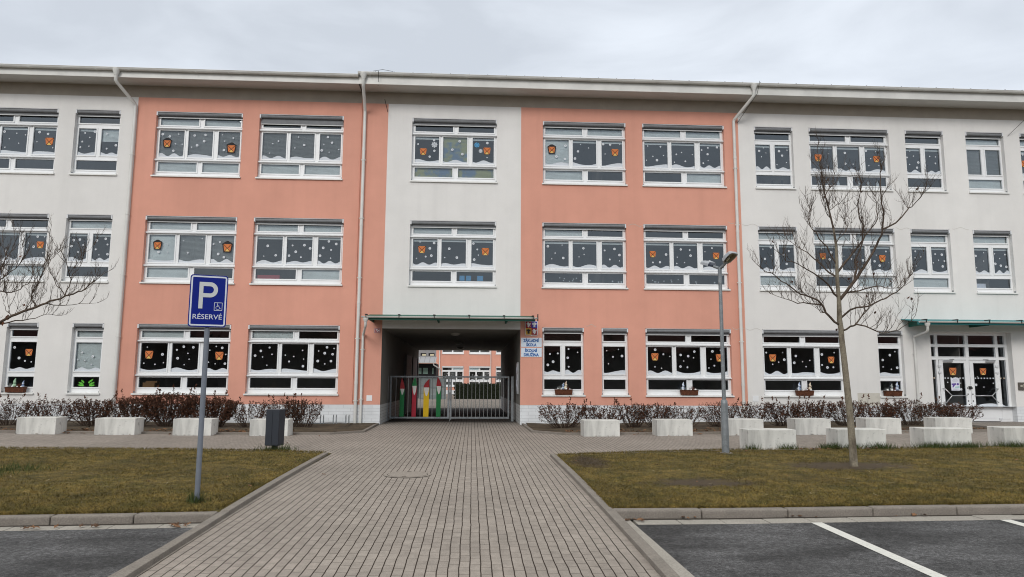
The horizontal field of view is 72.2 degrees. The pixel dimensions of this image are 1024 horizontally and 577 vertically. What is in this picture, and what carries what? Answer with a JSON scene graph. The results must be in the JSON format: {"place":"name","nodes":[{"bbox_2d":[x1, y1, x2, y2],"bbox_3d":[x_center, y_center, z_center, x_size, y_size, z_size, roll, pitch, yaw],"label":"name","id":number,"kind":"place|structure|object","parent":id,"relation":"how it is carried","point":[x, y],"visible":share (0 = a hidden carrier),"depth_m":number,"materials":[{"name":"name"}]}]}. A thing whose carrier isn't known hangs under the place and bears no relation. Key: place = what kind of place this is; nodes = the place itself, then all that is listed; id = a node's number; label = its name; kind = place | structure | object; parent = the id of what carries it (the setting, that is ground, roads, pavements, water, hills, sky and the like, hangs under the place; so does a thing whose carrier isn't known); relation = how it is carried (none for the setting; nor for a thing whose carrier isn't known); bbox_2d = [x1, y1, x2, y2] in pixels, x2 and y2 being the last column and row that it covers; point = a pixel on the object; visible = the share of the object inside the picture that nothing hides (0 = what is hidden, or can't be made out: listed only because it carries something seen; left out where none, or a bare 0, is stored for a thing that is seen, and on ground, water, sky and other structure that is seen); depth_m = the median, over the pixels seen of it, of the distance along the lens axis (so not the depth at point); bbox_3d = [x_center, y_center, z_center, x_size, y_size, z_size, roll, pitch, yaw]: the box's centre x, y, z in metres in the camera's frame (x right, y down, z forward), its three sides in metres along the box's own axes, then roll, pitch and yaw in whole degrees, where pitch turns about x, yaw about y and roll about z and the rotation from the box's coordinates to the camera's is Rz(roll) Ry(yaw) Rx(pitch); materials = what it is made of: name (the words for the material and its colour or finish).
{"place":"outdoors","nodes":[
{"label":"outdoors","id":0,"kind":"place"},
{"bbox_2d":[0,448,330,514],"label":"lawn","id":1,"kind":"structure","parent":0,"point":[91,474],"depth_m":10.75,"materials":[{"name":"plant"}]},
{"bbox_2d":[0,213,116,325],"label":"bare tree","id":2,"kind":"object","parent":1,"relation":"on","point":[4,289],"visible":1,"depth_m":11.65,"materials":[{"name":"brown plant"}]},
{"bbox_2d":[188,274,227,500],"bbox_3d":[-3.807,1.232,8.652,0.438,2.817,0.086,3,-8,-22],"label":"parking sign","id":3,"kind":"object","parent":1,"relation":"on","point":[208,296],"visible":0.98,"depth_m":8.72,"materials":[{"name":"metal"}]},
{"bbox_2d":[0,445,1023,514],"bbox_3d":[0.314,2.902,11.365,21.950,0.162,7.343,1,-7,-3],"label":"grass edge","id":4,"kind":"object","parent":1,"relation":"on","point":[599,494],"depth_m":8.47,"materials":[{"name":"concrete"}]},
{"bbox_2d":[0,440,1023,503],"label":"grass tufts","id":5,"kind":"object","parent":1,"relation":"on","point":[190,498],"visible":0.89,"depth_m":14.84,"materials":[{"name":"plant"}]},
{"bbox_2d":[386,408,516,422],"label":"passage floor","id":6,"kind":"structure","parent":0,"point":[432,412],"depth_m":29.32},
{"bbox_2d":[0,394,1023,576],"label":"paved path","id":7,"kind":"structure","parent":0,"point":[497,499],"depth_m":8.41,"materials":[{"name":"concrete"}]},
{"bbox_2d":[16,416,67,433],"bbox_3d":[-12.120,3.532,18.109,0.970,0.430,0.520,1,-7,-3],"label":"concrete block","id":8,"kind":"object","parent":7,"relation":"on","point":[42,425],"depth_m":17.86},
{"bbox_2d":[94,417,143,434],"bbox_3d":[-10.179,3.569,18.214,1.000,0.430,0.520,1,-7,-4],"label":"concrete block","id":9,"kind":"object","parent":7,"relation":"on","point":[119,425],"depth_m":17.97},
{"bbox_2d":[0,420,375,431],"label":"flower bed","id":10,"kind":"object","parent":7,"relation":"on","point":[332,427],"visible":0.31,"depth_m":20.28,"materials":[{"name":"soil"}]},
{"bbox_2d":[0,392,35,425],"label":"shrub","id":11,"kind":"object","parent":10,"relation":"on","point":[8,416],"visible":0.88,"depth_m":20.07,"materials":[{"name":"brown plant"}]},
{"bbox_2d":[23,392,78,421],"bbox_3d":[-13.264,3.483,20.257,1.495,0.958,0.944,1,-7,-3],"label":"shrub","id":12,"kind":"object","parent":10,"relation":"on","point":[45,411],"visible":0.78,"depth_m":20.12,"materials":[{"name":"brown plant"}]},
{"bbox_2d":[63,395,119,425],"bbox_3d":[-12.101,3.516,20.317,1.427,0.936,1.006,1,-7,-3],"label":"shrub","id":13,"kind":"object","parent":10,"relation":"on","point":[84,407],"visible":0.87,"depth_m":20.18,"materials":[{"name":"brown plant"}]},
{"bbox_2d":[106,389,163,425],"bbox_3d":[-10.931,3.458,20.421,1.540,1.108,0.999,1,-7,-3],"label":"shrub","id":14,"kind":"object","parent":10,"relation":"on","point":[124,404],"visible":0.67,"depth_m":20.24,"materials":[{"name":"brown plant"}]},
{"bbox_2d":[134,384,199,426],"bbox_3d":[-9.951,3.401,20.453,1.792,1.253,0.999,1,-7,-3],"label":"shrub","id":15,"kind":"object","parent":10,"relation":"on","point":[163,409],"visible":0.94,"depth_m":20.26,"materials":[{"name":"brown plant"}]},
{"bbox_2d":[182,390,240,426],"bbox_3d":[-8.790,3.505,20.516,1.623,1.091,0.994,1,-7,-3],"label":"shrub","id":16,"kind":"object","parent":10,"relation":"on","point":[224,413],"visible":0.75,"depth_m":20.33,"materials":[{"name":"brown plant"}]},
{"bbox_2d":[226,397,270,426],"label":"shrub","id":17,"kind":"object","parent":10,"relation":"on","point":[240,415],"visible":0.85,"depth_m":20.43,"materials":[{"name":"brown plant"}]},
{"bbox_2d":[255,393,310,426],"bbox_3d":[-6.722,3.562,20.617,1.449,1.040,1.081,1,-7,-3],"label":"shrub","id":18,"kind":"object","parent":10,"relation":"on","point":[279,406],"visible":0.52,"depth_m":20.55,"materials":[{"name":"brown plant"}]},
{"bbox_2d":[282,393,323,427],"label":"shrub","id":19,"kind":"object","parent":10,"relation":"on","point":[312,413],"visible":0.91,"depth_m":20.60,"materials":[{"name":"brown plant"}]},
{"bbox_2d":[172,418,218,435],"bbox_3d":[-8.247,3.606,18.318,0.970,0.430,0.520,1,-7,-3],"label":"concrete block","id":20,"kind":"object","parent":7,"relation":"on","point":[186,426],"depth_m":18.07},
{"bbox_2d":[249,418,292,435],"bbox_3d":[-6.274,3.623,18.327,0.970,0.430,0.520,1,-7,-3],"label":"concrete block","id":21,"kind":"object","parent":7,"relation":"on","point":[257,426],"depth_m":18.07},
{"bbox_2d":[265,409,285,447],"bbox_3d":[-4.872,2.922,14.416,0.315,0.883,0.252,-1,-7,11],"label":"litter bin","id":22,"kind":"object","parent":7,"relation":"on","point":[275,427],"visible":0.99,"depth_m":14.31,"materials":[{"name":"grey"}]},
{"bbox_2d":[265,411,278,445],"bbox_3d":[-4.887,2.844,14.303,0.287,0.690,0.006,-1,-7,11],"label":"door panel","id":23,"kind":"structure","parent":22,"relation":"in","point":[272,428],"depth_m":14.30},
{"bbox_2d":[383,471,431,477],"bbox_3d":[-1.645,2.928,11.064,0.756,0.008,0.756,1,-7,-3],"label":"manhole cover","id":24,"kind":"object","parent":7,"relation":"on","point":[407,474],"visible":1,"depth_m":11.04,"materials":[{"name":"concrete"}]},
{"bbox_2d":[453,383,500,398],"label":"clipped hedge","id":25,"kind":"object","parent":7,"relation":"on","point":[468,389],"visible":0.48,"depth_m":58.44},
{"bbox_2d":[0,423,986,434],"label":"bed edging","id":26,"kind":"object","parent":7,"relation":"on","point":[376,424],"visible":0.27,"depth_m":18.94,"materials":[{"name":"concrete"}]},
{"bbox_2d":[1,426,1022,528],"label":"fallen leaves","id":27,"kind":"object","parent":7,"relation":"on","point":[177,524],"visible":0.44,"depth_m":14.73,"materials":[{"name":"brown plant"}]},
{"bbox_2d":[581,419,619,436],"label":"concrete block","id":28,"kind":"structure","parent":7,"relation":"on","point":[599,427],"depth_m":18.45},
{"bbox_2d":[652,419,692,435],"bbox_3d":[4.290,3.720,18.810,0.960,0.430,0.520,1,-7,-3],"label":"concrete block","id":29,"kind":"object","parent":7,"relation":"on","point":[672,427],"depth_m":18.56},
{"bbox_2d":[728,418,763,435],"bbox_3d":[6.197,3.728,18.917,0.980,0.430,0.520,1,-7,-3],"label":"concrete block","id":30,"kind":"object","parent":7,"relation":"on","point":[735,424],"depth_m":18.67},
{"bbox_2d":[526,421,986,432],"bbox_3d":[7.267,4.190,21.307,13.450,0.146,3.949,1,-7,-3],"label":"flower bed","id":31,"kind":"object","parent":7,"relation":"on","point":[700,426],"visible":0.3,"depth_m":21.14,"materials":[{"name":"soil"}]},
{"bbox_2d":[537,396,589,427],"bbox_3d":[1.538,3.709,21.079,1.627,0.952,1.059,1,-7,-3],"label":"shrub","id":32,"kind":"object","parent":31,"relation":"on","point":[567,416],"visible":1,"depth_m":20.95,"materials":[{"name":"brown plant"}]},
{"bbox_2d":[580,401,625,419],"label":"shrub","id":33,"kind":"object","parent":31,"relation":"on","point":[598,415],"visible":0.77,"depth_m":21.07,"materials":[{"name":"brown plant"}]},
{"bbox_2d":[610,397,652,427],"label":"shrub","id":34,"kind":"object","parent":31,"relation":"on","point":[640,415],"visible":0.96,"depth_m":21.06,"materials":[{"name":"brown plant"}]},
{"bbox_2d":[642,402,676,426],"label":"shrub","id":35,"kind":"object","parent":31,"relation":"on","point":[659,413],"visible":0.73,"depth_m":21.12,"materials":[{"name":"brown plant"}]},
{"bbox_2d":[661,402,704,426],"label":"shrub","id":36,"kind":"object","parent":31,"relation":"on","point":[691,414],"visible":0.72,"depth_m":21.20,"materials":[{"name":"brown plant"}]},
{"bbox_2d":[698,398,738,426],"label":"shrub","id":37,"kind":"object","parent":31,"relation":"on","point":[718,418],"visible":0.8,"depth_m":21.24,"materials":[{"name":"brown plant"}]},
{"bbox_2d":[729,397,773,421],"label":"shrub","id":38,"kind":"object","parent":31,"relation":"on","point":[764,412],"visible":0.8,"depth_m":21.47,"materials":[{"name":"brown plant"}]},
{"bbox_2d":[761,395,806,425],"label":"shrub","id":39,"kind":"object","parent":31,"relation":"on","point":[782,413],"visible":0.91,"depth_m":21.28,"materials":[{"name":"brown plant"}]},
{"bbox_2d":[788,393,834,418],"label":"shrub","id":40,"kind":"object","parent":31,"relation":"on","point":[811,409],"visible":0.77,"depth_m":21.42,"materials":[{"name":"brown plant"}]},
{"bbox_2d":[824,394,870,425],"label":"shrub","id":41,"kind":"object","parent":31,"relation":"on","point":[843,412],"visible":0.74,"depth_m":21.42,"materials":[{"name":"brown plant"}]},
{"bbox_2d":[854,398,906,417],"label":"shrub","id":42,"kind":"object","parent":31,"relation":"on","point":[883,409],"visible":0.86,"depth_m":21.50,"materials":[{"name":"brown plant"}]},
{"bbox_2d":[887,392,934,425],"bbox_3d":[12.295,3.715,21.688,1.474,1.034,0.950,1,-7,-3],"label":"shrub","id":43,"kind":"object","parent":31,"relation":"on","point":[918,414],"visible":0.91,"depth_m":21.58,"materials":[{"name":"brown plant"}]},
{"bbox_2d":[913,396,965,417],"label":"shrub","id":44,"kind":"object","parent":31,"relation":"on","point":[939,413],"visible":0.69,"depth_m":21.66,"materials":[{"name":"brown plant"}]},
{"bbox_2d":[934,402,983,420],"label":"shrub","id":45,"kind":"object","parent":31,"relation":"on","point":[961,411],"visible":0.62,"depth_m":21.59,"materials":[{"name":"brown plant"}]},
{"bbox_2d":[787,418,830,434],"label":"concrete block","id":46,"kind":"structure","parent":7,"relation":"on","point":[809,426],"depth_m":18.77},
{"bbox_2d":[855,417,901,433],"bbox_3d":[9.990,3.746,19.149,0.980,0.430,0.520,1,-7,-3],"label":"concrete block","id":47,"kind":"object","parent":7,"relation":"on","point":[889,425],"depth_m":18.91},
{"bbox_2d":[923,417,972,433],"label":"concrete block","id":48,"kind":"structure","parent":7,"relation":"on","point":[962,422],"depth_m":19.02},
{"bbox_2d":[987,426,1023,445],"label":"concrete block","id":49,"kind":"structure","parent":7,"relation":"on","point":[1000,434],"depth_m":15.30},
{"bbox_2d":[0,520,1023,576],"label":"asphalt parking","id":50,"kind":"structure","parent":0,"point":[978,548],"depth_m":6.68,"materials":[{"name":"asphalt"}]},
{"bbox_2d":[0,504,1023,525],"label":"kerb","id":51,"kind":"structure","parent":50,"relation":"on","point":[623,513],"depth_m":8.19,"materials":[{"name":"concrete"}]},
{"bbox_2d":[0,515,1023,576],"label":"gutter slab","id":52,"kind":"structure","parent":50,"relation":"on","point":[679,569],"depth_m":7.94,"materials":[{"name":"concrete"}]},
{"bbox_2d":[0,514,1023,526],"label":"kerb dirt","id":53,"kind":"structure","parent":52,"relation":"on","point":[630,519],"depth_m":8.16,"materials":[{"name":"brown"}]},
{"bbox_2d":[813,520,1023,576],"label":"parking line","id":54,"kind":"object","parent":50,"relation":"on","point":[918,567],"visible":1,"depth_m":6.68,"materials":[{"name":"paint"}]},
{"bbox_2d":[0,0,1023,89],"label":"sky","id":55,"kind":"structure","parent":0,"point":[961,44],"materials":[{"name":"grey"}]},
{"bbox_2d":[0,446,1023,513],"bbox_3d":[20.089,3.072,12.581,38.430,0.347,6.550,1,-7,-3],"label":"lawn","id":56,"kind":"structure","parent":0,"point":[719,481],"depth_m":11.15,"materials":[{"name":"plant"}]},
{"bbox_2d":[700,251,737,453],"bbox_3d":[4.305,1.319,14.440,0.336,4.107,0.872,5,-8,-30],"label":"street lamp","id":57,"kind":"object","parent":56,"relation":"on","point":[729,257],"visible":0.88,"depth_m":14.36,"materials":[{"name":"metal"}]},
{"bbox_2d":[747,127,941,466],"bbox_3d":[5.822,0.086,12.417,3.629,6.109,1.976,0,-7,5],"label":"bare tree","id":58,"kind":"object","parent":56,"relation":"on","point":[853,459],"visible":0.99,"depth_m":12.32,"materials":[{"name":"brown plant"}]},
{"bbox_2d":[739,428,796,449],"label":"concrete block","id":59,"kind":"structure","parent":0,"point":[766,438],"depth_m":14.92,"materials":[{"name":"concrete"}]},
{"bbox_2d":[826,428,885,448],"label":"concrete block","id":60,"kind":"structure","parent":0,"point":[864,436],"depth_m":14.97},
{"bbox_2d":[909,427,971,446],"bbox_3d":[9.382,3.266,15.379,1.060,0.430,0.520,1,-7,-3],"label":"concrete block","id":61,"kind":"object","parent":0,"point":[920,435],"depth_m":15.14,"materials":[{"name":"concrete"}]},
{"label":"ground","id":62,"kind":"structure","parent":0,"visible":0},
{"bbox_2d":[108,452,679,576],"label":"kerb","id":63,"kind":"structure","parent":62,"relation":"on","point":[654,559],"depth_m":7.21,"materials":[{"name":"concrete"}]},
{"bbox_2d":[418,350,440,397],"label":"courtyard annex","id":64,"kind":"object","parent":62,"relation":"on","point":[427,358],"visible":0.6,"depth_m":60.50,"materials":[{"name":"white"}]},
{"bbox_2d":[431,350,500,393],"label":"courtyard wing","id":65,"kind":"structure","parent":62,"relation":"on","point":[465,363],"depth_m":77.49,"materials":[{"name":"paint"}]},
{"bbox_2d":[442,366,463,386],"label":"window","id":66,"kind":"structure","parent":65,"relation":"in","point":[456,369],"depth_m":77.29,"materials":[{"name":"white plastic"}]},
{"bbox_2d":[469,366,489,383],"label":"window","id":67,"kind":"structure","parent":65,"relation":"in","point":[475,369],"depth_m":77.45,"materials":[{"name":"white plastic"}]},
{"bbox_2d":[0,63,1023,424],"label":"school building","id":68,"kind":"structure","parent":62,"relation":"on","point":[326,223],"depth_m":23.82,"materials":[{"name":"painted plaster"},{"name":"concrete"}]},
{"bbox_2d":[4,378,26,391],"bbox_3d":[-15.653,3.048,22.133,0.621,0.451,0.220,1,-7,-3],"label":"flower box","id":69,"kind":"object","parent":68,"relation":"on","point":[14,387],"visible":1,"depth_m":22.05,"materials":[{"name":"wicker"}]},
{"bbox_2d":[1,323,38,393],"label":"window","id":70,"kind":"structure","parent":68,"relation":"in","point":[17,372],"depth_m":22.40,"materials":[{"name":"white plastic"}]},
{"bbox_2d":[0,213,48,281],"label":"window","id":71,"kind":"structure","parent":68,"relation":"in","point":[9,230],"depth_m":22.84,"materials":[{"name":"white plastic"}]},
{"bbox_2d":[0,107,58,173],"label":"window","id":72,"kind":"structure","parent":68,"relation":"in","point":[29,154],"depth_m":23.28,"materials":[{"name":"white plastic"}]},
{"bbox_2d":[65,323,103,394],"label":"window","id":73,"kind":"structure","parent":68,"relation":"in","point":[83,368],"depth_m":22.56,"materials":[{"name":"white plastic"}]},
{"bbox_2d":[59,214,112,282],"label":"window","id":74,"kind":"structure","parent":68,"relation":"in","point":[81,229],"depth_m":22.97,"materials":[{"name":"white plastic"}]},
{"bbox_2d":[68,109,120,175],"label":"window","id":75,"kind":"structure","parent":68,"relation":"in","point":[97,155],"depth_m":23.41,"materials":[{"name":"white plastic"}]},
{"bbox_2d":[131,324,230,394],"bbox_3d":[-10.596,2.307,22.808,3.020,2.265,0.657,1,-7,-3],"label":"window","id":76,"kind":"structure","parent":68,"relation":"in","point":[148,333],"depth_m":22.66,"materials":[{"name":"white plastic"}]},
{"bbox_2d":[139,216,236,284],"bbox_3d":[-10.562,-1.253,23.077,3.010,2.255,0.284,1,-7,-3],"label":"window","id":77,"kind":"structure","parent":68,"relation":"in","point":[151,264],"depth_m":23.15,"materials":[{"name":"white plastic"}]},
{"bbox_2d":[150,111,242,177],"bbox_3d":[-10.488,-4.793,23.534,2.900,2.255,0.284,1,-7,-3],"label":"window","id":78,"kind":"structure","parent":68,"relation":"in","point":[229,161],"depth_m":23.59,"materials":[{"name":"white plastic"}]},
{"bbox_2d":[243,325,339,395],"bbox_3d":[-7.101,2.326,22.815,3.000,2.265,0.284,1,-7,-3],"label":"window","id":79,"kind":"structure","parent":68,"relation":"in","point":[267,333],"depth_m":22.85,"materials":[{"name":"white plastic"}]},
{"bbox_2d":[249,217,343,285],"bbox_3d":[-7.090,-1.193,23.404,3.000,2.255,0.557,1,-7,-3],"label":"window","id":80,"kind":"structure","parent":68,"relation":"in","point":[315,267],"depth_m":23.33,"materials":[{"name":"white plastic"}]},
{"bbox_2d":[255,114,343,179],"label":"window","id":81,"kind":"structure","parent":68,"relation":"in","point":[315,162],"depth_m":23.78,"materials":[{"name":"white plastic"}]},
{"bbox_2d":[404,354,418,413],"bbox_3d":[-4.830,4.647,33.766,0.108,2.720,6.600,1,-7,-3],"label":"passage door","id":82,"kind":"structure","parent":68,"relation":"in","point":[410,363],"depth_m":32.55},
{"bbox_2d":[387,376,513,420],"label":"passage gate","id":83,"kind":"structure","parent":68,"relation":"attached to","point":[450,394],"depth_m":24.93,"materials":[{"name":"metal"}]},
{"bbox_2d":[411,378,416,416],"bbox_3d":[-3.456,3.830,24.820,0.167,1.380,0.023,1,-7,-3],"label":"gnome board","id":84,"kind":"object","parent":83,"relation":"attached to","point":[414,387],"visible":1,"depth_m":24.81,"materials":[{"name":"red"}]},
{"bbox_2d":[423,379,429,416],"bbox_3d":[-3.032,3.862,24.840,0.209,1.325,0.023,1,-7,-3],"label":"gnome board","id":85,"kind":"object","parent":83,"relation":"attached to","point":[426,401],"visible":1,"depth_m":24.82,"materials":[{"name":"yellow"}]},
{"bbox_2d":[419,378,445,398],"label":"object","id":86,"kind":"object","parent":83,"relation":"attached to","point":[424,381],"visible":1,"depth_m":24.96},
{"bbox_2d":[436,378,440,416],"bbox_3d":[-2.597,3.836,24.868,0.178,1.390,0.023,1,-7,-3],"label":"gnome board","id":87,"kind":"object","parent":83,"relation":"attached to","point":[438,397],"visible":1,"depth_m":24.85,"materials":[{"name":"green"}]},
{"bbox_2d":[408,220,496,287],"bbox_3d":[-1.980,-1.147,23.552,2.940,2.255,0.292,1,-7,-3],"label":"window","id":88,"kind":"structure","parent":68,"relation":"in","point":[416,225],"depth_m":23.61,"materials":[{"name":"white plastic"}]},
{"bbox_2d":[410,118,496,183],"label":"window","id":89,"kind":"structure","parent":68,"relation":"in","point":[456,165],"depth_m":24.07,"materials":[{"name":"white plastic"}]},
{"bbox_2d":[521,338,541,346],"bbox_3d":[0.641,1.782,23.224,0.686,0.300,0.018,1,-7,-3],"label":"name plaque","id":90,"kind":"object","parent":68,"relation":"attached to","point":[531,342],"visible":1,"depth_m":23.22,"materials":[{"name":"white"}]},
{"bbox_2d":[521,348,541,356],"bbox_3d":[0.639,2.109,23.183,0.686,0.300,0.018,1,-7,-3],"label":"name plaque","id":91,"kind":"object","parent":68,"relation":"attached to","point":[531,352],"visible":1,"depth_m":23.18,"materials":[{"name":"white"}]},
{"bbox_2d":[525,321,537,335],"bbox_3d":[0.643,1.322,23.277,0.430,0.495,0.030,1,-7,-3],"label":"coat of arms","id":92,"kind":"object","parent":68,"relation":"attached to","point":[531,328],"visible":0.99,"depth_m":23.27},
{"bbox_2d":[541,328,585,396],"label":"window","id":93,"kind":"structure","parent":68,"relation":"in","point":[563,374],"depth_m":23.34,"materials":[{"name":"white plastic"}]},
{"bbox_2d":[541,223,627,288],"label":"window","id":94,"kind":"structure","parent":68,"relation":"in","point":[570,239],"depth_m":23.84,"materials":[{"name":"white plastic"}]},
{"bbox_2d":[542,121,627,185],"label":"window","id":95,"kind":"structure","parent":68,"relation":"in","point":[550,167],"depth_m":24.30,"materials":[{"name":"white plastic"}]},
{"bbox_2d":[601,328,629,396],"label":"window","id":96,"kind":"structure","parent":68,"relation":"in","point":[622,374],"depth_m":23.42,"materials":[{"name":"white plastic"}]},
{"bbox_2d":[642,124,726,187],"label":"window","id":97,"kind":"structure","parent":68,"relation":"in","point":[695,171],"depth_m":24.51,"materials":[{"name":"white plastic"}]},
{"bbox_2d":[643,224,730,290],"bbox_3d":[5.922,-1.049,23.986,2.970,2.255,0.292,1,-7,-3],"label":"window","id":98,"kind":"structure","parent":68,"relation":"in","point":[671,269],"depth_m":24.03,"materials":[{"name":"white plastic"}]},
{"bbox_2d":[645,328,734,396],"bbox_3d":[5.910,2.484,23.509,2.980,2.265,0.242,1,-7,-3],"label":"window","id":99,"kind":"structure","parent":68,"relation":"in","point":[650,375],"depth_m":23.57,"materials":[{"name":"white plastic"}]},
{"bbox_2d":[754,127,796,189],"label":"window","id":100,"kind":"structure","parent":68,"relation":"in","point":[772,171],"depth_m":24.67,"materials":[{"name":"white plastic"}]},
{"bbox_2d":[758,226,800,291],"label":"window","id":101,"kind":"structure","parent":68,"relation":"in","point":[762,241],"depth_m":24.21,"materials":[{"name":"white plastic"}]},
{"bbox_2d":[762,330,844,397],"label":"window","id":102,"kind":"structure","parent":68,"relation":"in","point":[817,375],"depth_m":23.78,"materials":[{"name":"white plastic"}]},
{"bbox_2d":[808,128,893,191],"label":"window","id":103,"kind":"structure","parent":68,"relation":"in","point":[833,145],"depth_m":24.83,"materials":[{"name":"white plastic"}]},
{"bbox_2d":[813,227,899,292],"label":"window","id":104,"kind":"structure","parent":68,"relation":"in","point":[883,243],"depth_m":24.39,"materials":[{"name":"white plastic"}]},
{"bbox_2d":[877,331,908,397],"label":"window","id":105,"kind":"structure","parent":68,"relation":"in","point":[884,376],"depth_m":23.97,"materials":[{"name":"white plastic"}]},
{"bbox_2d":[904,130,948,192],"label":"window","id":106,"kind":"structure","parent":68,"relation":"in","point":[919,147],"depth_m":24.98,"materials":[{"name":"white plastic"}]},
{"bbox_2d":[910,229,955,292],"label":"window","id":107,"kind":"structure","parent":68,"relation":"in","point":[920,287],"depth_m":24.51,"materials":[{"name":"white plastic"}]},
{"bbox_2d":[930,332,1012,421],"bbox_3d":[15.726,3.033,24.110,2.880,3.040,0.195,1,-7,-3],"label":"entrance door","id":108,"kind":"structure","parent":68,"relation":"in","point":[1003,414],"depth_m":24.15,"materials":[{"name":"white plastic"}]},
{"bbox_2d":[965,132,1009,193],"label":"window","id":109,"kind":"structure","parent":68,"relation":"in","point":[974,178],"depth_m":25.11,"materials":[{"name":"white plastic"}]},
{"bbox_2d":[972,230,1018,293],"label":"window","id":110,"kind":"structure","parent":68,"relation":"in","point":[984,234],"depth_m":24.64,"materials":[{"name":"white plastic"}]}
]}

